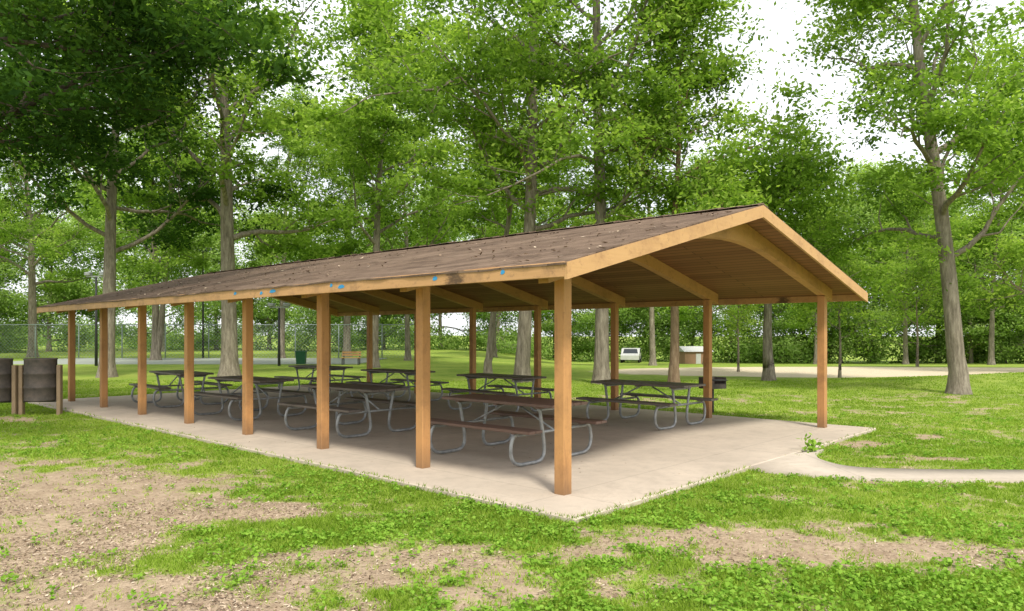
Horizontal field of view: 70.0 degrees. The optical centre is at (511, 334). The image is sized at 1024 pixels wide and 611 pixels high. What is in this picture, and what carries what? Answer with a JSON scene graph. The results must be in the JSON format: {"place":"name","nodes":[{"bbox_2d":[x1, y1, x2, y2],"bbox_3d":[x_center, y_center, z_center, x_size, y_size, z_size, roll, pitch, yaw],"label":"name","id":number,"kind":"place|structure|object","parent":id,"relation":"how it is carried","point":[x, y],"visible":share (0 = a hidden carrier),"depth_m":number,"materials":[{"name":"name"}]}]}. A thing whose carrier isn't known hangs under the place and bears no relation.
{"place":"outdoors","nodes":[
{"label":"outdoors","id":0,"kind":"place"},
{"bbox_2d":[13,358,386,363],"bbox_3d":[-19.250,1.664,45.000,21.500,0.112,10.000,0,0,0],"label":"tennis court","id":1,"kind":"object","parent":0,"point":[211,361],"visible":0.42,"depth_m":43.51,"materials":[{"name":"concrete"}]},
{"bbox_2d":[28,385,875,523],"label":"pavement","id":2,"kind":"structure","parent":0,"point":[624,463],"depth_m":10.54,"materials":[{"name":"concrete"}]},
{"bbox_2d":[129,370,232,407],"bbox_3d":[-7.559,1.217,16.678,1.668,0.731,1.940,0,0,-44],"label":"picnic table","id":3,"kind":"object","parent":2,"relation":"on","point":[179,374],"visible":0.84,"depth_m":16.43,"materials":[{"name":"brown wood"}]},
{"bbox_2d":[194,375,312,420],"bbox_3d":[-5.126,1.217,14.302,1.940,0.731,1.668,0,0,40],"label":"picnic table","id":4,"kind":"object","parent":2,"relation":"on","point":[236,397],"visible":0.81,"depth_m":14.11,"materials":[{"name":"brown wood"}]},
{"bbox_2d":[274,365,365,395],"bbox_3d":[-5.172,1.217,19.714,1.940,0.731,1.668,0,0,41],"label":"picnic table","id":5,"kind":"object","parent":2,"relation":"on","point":[311,379],"visible":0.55,"depth_m":19.54,"materials":[{"name":"brown wood"}]},
{"bbox_2d":[278,382,415,437],"bbox_3d":[-2.627,1.217,12.069,1.940,0.731,1.668,0,0,41],"label":"picnic table","id":6,"kind":"object","parent":2,"relation":"on","point":[366,390],"visible":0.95,"depth_m":11.85,"materials":[{"name":"brown wood"}]},
{"bbox_2d":[346,368,448,400],"bbox_3d":[-2.744,1.217,17.478,1.940,0.731,1.668,0,0,43],"label":"picnic table","id":7,"kind":"object","parent":2,"relation":"on","point":[407,372],"visible":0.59,"depth_m":17.34,"materials":[{"name":"brown wood"}]},
{"bbox_2d":[36,203,867,495],"bbox_3d":[-2.569,-0.068,14.999,16.018,3.317,8.399,0,0,43],"label":"picnic shelter","id":8,"kind":"object","parent":2,"relation":"on","point":[760,253],"visible":0.97,"depth_m":11.80,"materials":[{"name":"brown wood"}]},
{"bbox_2d":[67,204,757,300],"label":"roof litter","id":9,"kind":"object","parent":8,"relation":"on","point":[402,261],"visible":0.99,"depth_m":11.25,"materials":[{"name":"brown plant"}]},
{"bbox_2d":[441,373,553,411],"bbox_3d":[-0.246,1.217,15.246,1.940,0.731,1.668,0,0,44],"label":"picnic table","id":10,"kind":"object","parent":2,"relation":"on","point":[518,378],"visible":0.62,"depth_m":15.12,"materials":[{"name":"brown wood"}]},
{"bbox_2d":[430,393,606,466],"bbox_3d":[-0.003,1.217,9.679,1.940,0.731,1.668,0,0,41],"label":"picnic table","id":11,"kind":"object","parent":2,"relation":"on","point":[540,405],"visible":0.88,"depth_m":9.55,"materials":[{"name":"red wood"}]},
{"bbox_2d":[576,379,717,429],"bbox_3d":[2.393,1.217,13.020,1.940,0.731,1.668,0,0,44],"label":"picnic table","id":12,"kind":"object","parent":2,"relation":"on","point":[672,386],"visible":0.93,"depth_m":12.85,"materials":[{"name":"brown wood"}]},
{"bbox_2d":[0,336,1023,610],"bbox_3d":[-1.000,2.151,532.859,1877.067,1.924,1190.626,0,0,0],"label":"ground","id":13,"kind":"structure","parent":0,"point":[450,364],"depth_m":6.51,"materials":[{"name":"soil"}]},
{"bbox_2d":[0,358,17,414],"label":"trash barrel","id":14,"kind":"object","parent":13,"relation":"on","point":[8,381],"visible":0.96,"depth_m":14.73,"materials":[{"name":"metal"}]},
{"bbox_2d":[0,187,60,352],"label":"woodland tree","id":15,"kind":"object","parent":13,"relation":"on","point":[13,301],"visible":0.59,"depth_m":63.88,"materials":[{"name":"green plant"}]},
{"bbox_2d":[18,358,62,414],"bbox_3d":[-9.600,1.153,14.900,0.603,1.335,0.668,0,0,42],"label":"trash barrel","id":16,"kind":"object","parent":13,"relation":"on","point":[40,379],"visible":0.97,"depth_m":14.74,"materials":[{"name":"metal"}]},
{"bbox_2d":[0,123,84,273],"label":"tall tree","id":17,"kind":"object","parent":13,"relation":"on","point":[12,231],"visible":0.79,"depth_m":45.09,"materials":[{"name":"green plant"}]},
{"bbox_2d":[0,208,103,351],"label":"woodland tree","id":18,"kind":"object","parent":13,"relation":"on","point":[75,292],"visible":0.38,"depth_m":69.17,"materials":[{"name":"green plant"}]},
{"bbox_2d":[0,77,134,357],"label":"tall tree","id":19,"kind":"object","parent":13,"relation":"on","point":[32,288],"visible":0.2,"depth_m":51.79,"materials":[{"name":"green plant"}]},
{"bbox_2d":[84,272,102,365],"bbox_3d":[-21.600,-0.705,37.980,1.120,5.050,0.280,0,0,0],"label":"lamp post","id":20,"kind":"object","parent":13,"relation":"on","point":[88,274],"visible":0.73,"depth_m":37.95,"materials":[{"name":"black metal"}]},
{"bbox_2d":[36,170,157,348],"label":"woodland tree","id":21,"kind":"object","parent":13,"relation":"on","point":[101,222],"visible":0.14,"depth_m":74.05,"materials":[{"name":"green plant"}]},
{"bbox_2d":[8,50,234,359],"bbox_3d":[-23.115,-8.156,47.558,11.878,20.181,15.221,0,0,-4],"label":"tall tree","id":22,"kind":"object","parent":13,"relation":"on","point":[153,264],"visible":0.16,"depth_m":44.49,"materials":[{"name":"green plant"}]},
{"bbox_2d":[0,0,298,377],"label":"oak tree","id":23,"kind":"object","parent":13,"relation":"on","point":[110,204],"visible":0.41,"depth_m":28.33,"materials":[{"name":"green plant"}]},
{"bbox_2d":[82,182,247,351],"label":"woodland tree","id":24,"kind":"object","parent":13,"relation":"on","point":[180,309],"visible":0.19,"depth_m":69.45,"materials":[{"name":"green plant"}]},
{"bbox_2d":[84,87,246,359],"bbox_3d":[-21.650,-7.007,45.984,9.495,17.882,10.332,0,0,0],"label":"oak tree","id":25,"kind":"object","parent":13,"relation":"on","point":[196,263],"visible":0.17,"depth_m":45.86,"materials":[{"name":"green plant"}]},
{"bbox_2d":[0,0,358,198],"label":"oak tree","id":26,"kind":"object","parent":13,"relation":"on","point":[181,38],"visible":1,"depth_m":12.73,"materials":[{"name":"green plant"}]},
{"bbox_2d":[194,248,211,357],"bbox_3d":[-21.500,-2.105,50.880,1.120,7.850,0.280,0,0,0],"label":"lamp post","id":27,"kind":"object","parent":13,"relation":"on","point":[203,310],"visible":0.48,"depth_m":50.85,"materials":[{"name":"black metal"}]},
{"bbox_2d":[148,210,259,349],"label":"woodland tree","id":28,"kind":"object","parent":13,"relation":"on","point":[216,333],"visible":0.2,"depth_m":76.34,"materials":[{"name":"green plant"}]},
{"bbox_2d":[0,324,413,357],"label":"chain link fence","id":29,"kind":"object","parent":13,"relation":"on","point":[122,340],"visible":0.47,"depth_m":50.60,"materials":[{"name":"metal"}]},
{"bbox_2d":[56,0,384,375],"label":"oak tree","id":30,"kind":"object","parent":13,"relation":"on","point":[249,93],"visible":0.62,"depth_m":28.85,"materials":[{"name":"green plant"}]},
{"bbox_2d":[213,207,309,350],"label":"woodland tree","id":31,"kind":"object","parent":13,"relation":"on","point":[268,314],"visible":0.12,"depth_m":74.66,"materials":[{"name":"green plant"}]},
{"bbox_2d":[267,303,289,365],"bbox_3d":[-12.100,0.095,37.980,1.120,3.450,0.280,0,0,0],"label":"lamp post","id":32,"kind":"object","parent":13,"relation":"on","point":[272,305],"visible":0.93,"depth_m":37.95,"materials":[{"name":"black metal"}]},
{"bbox_2d":[199,79,368,357],"bbox_3d":[-15.755,-8.085,49.614,12.930,19.948,11.781,0,0,21],"label":"tall tree","id":33,"kind":"object","parent":13,"relation":"on","point":[293,144],"visible":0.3,"depth_m":49.64,"materials":[{"name":"green plant"}]},
{"bbox_2d":[295,351,306,363],"bbox_3d":[-11.300,1.229,39.200,0.561,0.697,0.561,0,0,-6],"label":"trash bin","id":34,"kind":"object","parent":13,"relation":"on","point":[301,356],"visible":1,"depth_m":38.97,"materials":[{"name":"green paint"}]},
{"bbox_2d":[266,253,366,351],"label":"woodland tree","id":35,"kind":"object","parent":13,"relation":"on","point":[311,316],"visible":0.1,"depth_m":69.52,"materials":[{"name":"green plant"}]},
{"bbox_2d":[341,351,360,364],"bbox_3d":[-8.600,1.254,39.064,1.020,0.731,0.468,0,0,0],"label":"park bench","id":36,"kind":"object","parent":13,"relation":"on","point":[343,354],"visible":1,"depth_m":39.23,"materials":[{"name":"brown wood"}]},
{"bbox_2d":[283,82,429,356],"bbox_3d":[-12.601,-8.357,54.281,10.982,20.521,16.072,0,0,-25],"label":"tall tree","id":37,"kind":"object","parent":13,"relation":"on","point":[347,319],"visible":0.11,"depth_m":52.38,"materials":[{"name":"green plant"}]},
{"bbox_2d":[351,233,440,350],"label":"woodland tree","id":38,"kind":"object","parent":13,"relation":"on","point":[385,319],"visible":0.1,"depth_m":76.39,"materials":[{"name":"green plant"}]},
{"bbox_2d":[301,112,496,360],"bbox_3d":[-7.454,-6.198,44.997,12.176,16.145,9.502,0,0,-29],"label":"tall tree","id":39,"kind":"object","parent":13,"relation":"on","point":[392,232],"visible":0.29,"depth_m":44.64,"materials":[{"name":"green plant"}]},
{"bbox_2d":[241,0,557,367],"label":"oak tree","id":40,"kind":"object","parent":13,"relation":"on","point":[363,140],"visible":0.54,"depth_m":35.08,"materials":[{"name":"green plant"}]},
{"bbox_2d":[368,185,504,347],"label":"woodland tree","id":41,"kind":"object","parent":13,"relation":"on","point":[439,317],"visible":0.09,"depth_m":79.56,"materials":[{"name":"green plant"}]},
{"bbox_2d":[269,0,732,382],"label":"oak tree","id":42,"kind":"object","parent":13,"relation":"on","point":[391,76],"visible":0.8,"depth_m":22.09,"materials":[{"name":"green plant"}]},
{"bbox_2d":[392,7,613,373],"bbox_3d":[0.248,-5.172,28.460,7.974,14.228,8.651,0,0,19],"label":"oak tree","id":43,"kind":"object","parent":13,"relation":"on","point":[481,214],"visible":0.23,"depth_m":27.87,"materials":[{"name":"green plant"}]},
{"bbox_2d":[455,220,552,353],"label":"woodland tree","id":44,"kind":"object","parent":13,"relation":"on","point":[503,316],"visible":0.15,"depth_m":73.26,"materials":[{"name":"green plant"}]},
{"bbox_2d":[441,122,570,357],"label":"tall tree","id":45,"kind":"object","parent":13,"relation":"on","point":[491,229],"visible":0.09,"depth_m":54.27,"materials":[{"name":"green plant"}]},
{"bbox_2d":[0,302,1022,363],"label":"woodland undergrowth","id":46,"kind":"object","parent":13,"relation":"on","point":[797,345],"visible":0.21,"depth_m":75.04,"materials":[{"name":"green plant"}]},
{"bbox_2d":[0,426,1023,610],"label":"wood chips","id":47,"kind":"object","parent":13,"relation":"on","point":[176,576],"visible":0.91,"depth_m":5.42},
{"bbox_2d":[486,121,607,316],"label":"tall tree","id":48,"kind":"object","parent":13,"relation":"on","point":[518,222],"visible":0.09,"depth_m":49.70,"materials":[{"name":"green plant"}]},
{"bbox_2d":[509,309,590,359],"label":"woodland tree","id":49,"kind":"object","parent":13,"relation":"on","point":[547,326],"visible":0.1,"depth_m":80.88,"materials":[{"name":"green plant"}]},
{"bbox_2d":[359,0,746,383],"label":"oak tree","id":50,"kind":"object","parent":13,"relation":"on","point":[601,367],"visible":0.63,"depth_m":22.29,"materials":[{"name":"green plant"}]},
{"bbox_2d":[571,307,647,361],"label":"woodland tree","id":51,"kind":"object","parent":13,"relation":"on","point":[587,320],"visible":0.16,"depth_m":74.32,"materials":[{"name":"green plant"}]},
{"bbox_2d":[538,117,713,365],"bbox_3d":[7.185,-5.960,43.556,12.176,16.145,9.502,0,0,0],"label":"tall tree","id":52,"kind":"object","parent":13,"relation":"on","point":[652,357],"visible":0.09,"depth_m":43.40,"materials":[{"name":"green plant"}]},
{"bbox_2d":[620,348,640,362],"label":"parked car","id":53,"kind":"object","parent":13,"relation":"on","point":[630,353],"visible":0.98,"depth_m":68.69,"materials":[{"name":"white paint"}]},
{"bbox_2d":[609,307,695,361],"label":"woodland tree","id":54,"kind":"object","parent":13,"relation":"on","point":[666,341],"visible":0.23,"depth_m":75.14,"materials":[{"name":"green plant"}]},
{"bbox_2d":[647,307,725,359],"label":"woodland tree","id":55,"kind":"object","parent":13,"relation":"on","point":[687,330],"visible":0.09,"depth_m":73.02,"materials":[{"name":"green plant"}]},
{"bbox_2d":[679,346,713,363],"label":"building","id":56,"kind":"structure","parent":13,"relation":"on","point":[690,354],"depth_m":61.13,"materials":[{"name":"brown"}]},
{"bbox_2d":[696,354,700,363],"bbox_3d":[15.577,2.042,61.126,0.440,0.880,0.020,0,0,-11],"label":"door","id":57,"kind":"structure","parent":56,"relation":"in","point":[698,356],"depth_m":61.11,"materials":[{"name":"white paint"}]},
{"bbox_2d":[655,143,740,364],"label":"tall tree","id":58,"kind":"object","parent":13,"relation":"on","point":[682,313],"visible":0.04,"depth_m":51.87,"materials":[{"name":"green plant"}]},
{"bbox_2d":[514,0,882,382],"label":"oak tree","id":59,"kind":"object","parent":13,"relation":"on","point":[713,75],"visible":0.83,"depth_m":22.41,"materials":[{"name":"green plant"}]},
{"bbox_2d":[699,376,727,412],"bbox_3d":[4.237,1.306,15.369,0.450,0.817,0.413,0,0,-29],"label":"park grill","id":60,"kind":"object","parent":13,"relation":"on","point":[718,382],"visible":0.66,"depth_m":15.37,"materials":[{"name":"black metal"}]},
{"bbox_2d":[669,305,794,362],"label":"woodland tree","id":61,"kind":"object","parent":13,"relation":"on","point":[699,311],"visible":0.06,"depth_m":71.77,"materials":[{"name":"green plant"}]},
{"bbox_2d":[692,303,784,371],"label":"young tree","id":62,"kind":"object","parent":13,"relation":"on","point":[748,307],"visible":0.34,"depth_m":31.97,"materials":[{"name":"green plant"}]},
{"bbox_2d":[714,303,837,362],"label":"woodland tree","id":63,"kind":"object","parent":13,"relation":"on","point":[779,325],"visible":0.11,"depth_m":66.92,"materials":[{"name":"green plant"}]},
{"bbox_2d":[678,82,918,380],"bbox_3d":[8.984,-3.382,25.387,9.290,10.578,7.171,0,0,25],"label":"oak tree","id":64,"kind":"object","parent":13,"relation":"on","point":[798,202],"visible":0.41,"depth_m":24.91,"materials":[{"name":"green plant"}]},
{"bbox_2d":[752,217,847,361],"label":"woodland tree","id":65,"kind":"object","parent":13,"relation":"on","point":[794,332],"visible":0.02,"depth_m":72.80,"materials":[{"name":"green plant"}]},
{"bbox_2d":[779,194,874,363],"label":"tall tree","id":66,"kind":"object","parent":13,"relation":"on","point":[796,325],"visible":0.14,"depth_m":55.81,"materials":[{"name":"green plant"}]},
{"bbox_2d":[788,222,904,377],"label":"young tree","id":67,"kind":"object","parent":13,"relation":"on","point":[849,271],"visible":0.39,"depth_m":26.72,"materials":[{"name":"green plant"}]},
{"bbox_2d":[787,251,908,363],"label":"woodland tree","id":68,"kind":"object","parent":13,"relation":"on","point":[873,346],"visible":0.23,"depth_m":63.68,"materials":[{"name":"green plant"}]},
{"bbox_2d":[784,154,958,362],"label":"woodland tree","id":69,"kind":"object","parent":13,"relation":"on","point":[857,217],"visible":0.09,"depth_m":68.45,"materials":[{"name":"green plant"}]},
{"bbox_2d":[750,449,1023,482],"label":"footpath","id":70,"kind":"structure","parent":13,"relation":"on","point":[811,463],"depth_m":8.50,"materials":[{"name":"concrete"}]},
{"bbox_2d":[797,433,824,452],"bbox_3d":[4.096,1.491,9.969,0.318,0.303,0.313,0,0,-15],"label":"leafy weed plant","id":71,"kind":"object","parent":70,"relation":"on","point":[812,447],"visible":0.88,"depth_m":9.92,"materials":[{"name":"green plant"}]},
{"bbox_2d":[755,0,1023,394],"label":"oak tree","id":72,"kind":"object","parent":13,"relation":"on","point":[933,117],"visible":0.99,"depth_m":19.32,"materials":[{"name":"green plant"}]},
{"bbox_2d":[850,166,973,363],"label":"tall tree","id":73,"kind":"object","parent":13,"relation":"on","point":[883,254],"visible":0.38,"depth_m":52.69,"materials":[{"name":"green plant"}]},
{"bbox_2d":[856,208,973,363],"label":"woodland tree","id":74,"kind":"object","parent":13,"relation":"on","point":[886,317],"visible":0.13,"depth_m":63.23,"materials":[{"name":"green plant"}]},
{"bbox_2d":[866,231,974,366],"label":"young tree","id":75,"kind":"object","parent":13,"relation":"on","point":[918,276],"visible":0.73,"depth_m":36.81,"materials":[{"name":"green plant"}]},
{"bbox_2d":[852,183,1023,363],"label":"woodland tree","id":76,"kind":"object","parent":13,"relation":"on","point":[921,356],"visible":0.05,"depth_m":65.99,"materials":[{"name":"green plant"}]},
{"bbox_2d":[908,234,1023,363],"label":"woodland tree","id":77,"kind":"object","parent":13,"relation":"on","point":[977,329],"visible":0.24,"depth_m":60.93,"materials":[{"name":"green plant"}]},
{"bbox_2d":[913,2,1023,316],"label":"oak tree","id":78,"kind":"object","parent":13,"relation":"on","point":[1009,249],"visible":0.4,"depth_m":31.16,"materials":[{"name":"green plant"}]},
{"bbox_2d":[920,141,1023,364],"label":"tall tree","id":79,"kind":"object","parent":13,"relation":"on","point":[976,226],"visible":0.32,"depth_m":49.44,"materials":[{"name":"green plant"}]},
{"bbox_2d":[920,219,1023,363],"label":"woodland tree","id":80,"kind":"object","parent":13,"relation":"on","point":[1016,230],"visible":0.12,"depth_m":62.12,"materials":[{"name":"green plant"}]},
{"bbox_2d":[964,238,1023,363],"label":"woodland tree","id":81,"kind":"object","parent":13,"relation":"on","point":[1016,328],"visible":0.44,"depth_m":60.08,"materials":[{"name":"green plant"}]},
{"bbox_2d":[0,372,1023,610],"bbox_3d":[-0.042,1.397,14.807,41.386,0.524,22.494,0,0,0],"label":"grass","id":82,"kind":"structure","parent":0,"point":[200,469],"depth_m":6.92,"materials":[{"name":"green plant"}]},
{"bbox_2d":[0,0,1023,335],"label":"sky","id":83,"kind":"structure","parent":0,"point":[775,17],"materials":[{"name":"white"}]}
]}

